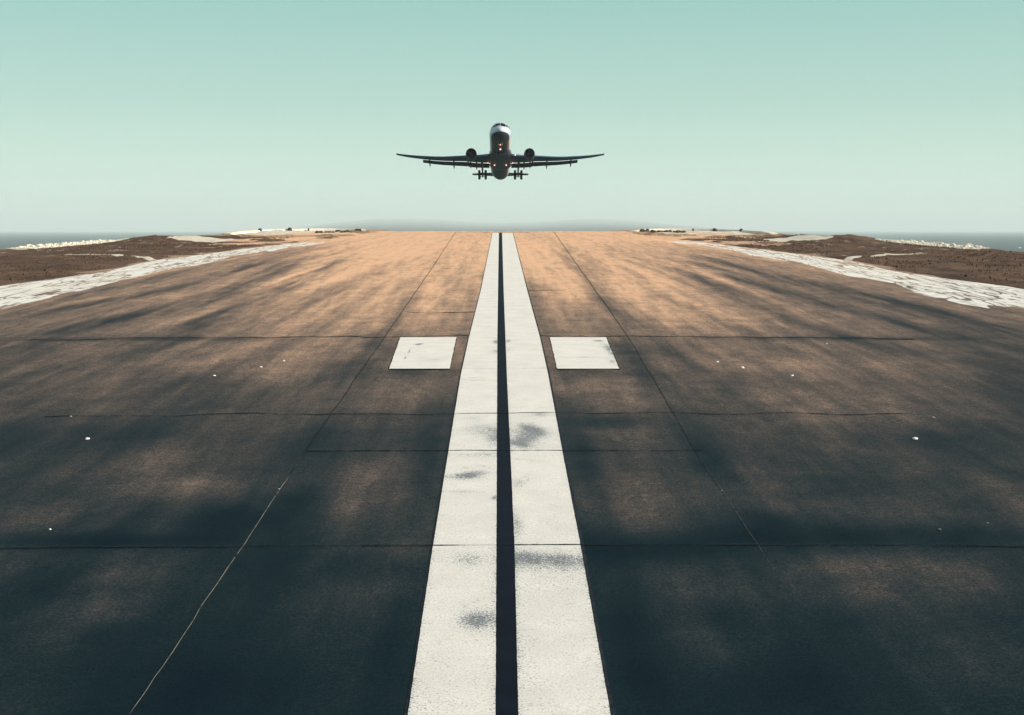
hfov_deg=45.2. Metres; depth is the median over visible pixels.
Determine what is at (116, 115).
sky
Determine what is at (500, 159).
passenger jet
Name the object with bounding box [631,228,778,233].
sea wall
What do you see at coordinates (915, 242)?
rubble
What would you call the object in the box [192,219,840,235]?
hills
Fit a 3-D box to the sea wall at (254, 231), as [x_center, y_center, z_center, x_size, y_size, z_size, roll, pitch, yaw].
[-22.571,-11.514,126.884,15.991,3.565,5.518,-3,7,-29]
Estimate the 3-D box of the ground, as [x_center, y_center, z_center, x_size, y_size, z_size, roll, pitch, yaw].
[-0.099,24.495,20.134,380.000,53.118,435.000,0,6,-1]
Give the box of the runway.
[0,231,1023,714]
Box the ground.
[0,229,1023,288]
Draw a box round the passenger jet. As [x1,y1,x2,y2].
[395,122,604,179]
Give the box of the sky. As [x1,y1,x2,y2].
[0,0,1023,230]
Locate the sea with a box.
[0,231,1023,251]
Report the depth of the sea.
9290.50 m
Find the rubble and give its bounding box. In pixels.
[11,238,987,248]
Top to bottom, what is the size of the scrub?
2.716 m
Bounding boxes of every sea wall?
[222,228,365,234]
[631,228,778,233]
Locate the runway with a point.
(490, 473)
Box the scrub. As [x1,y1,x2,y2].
[0,234,1022,283]

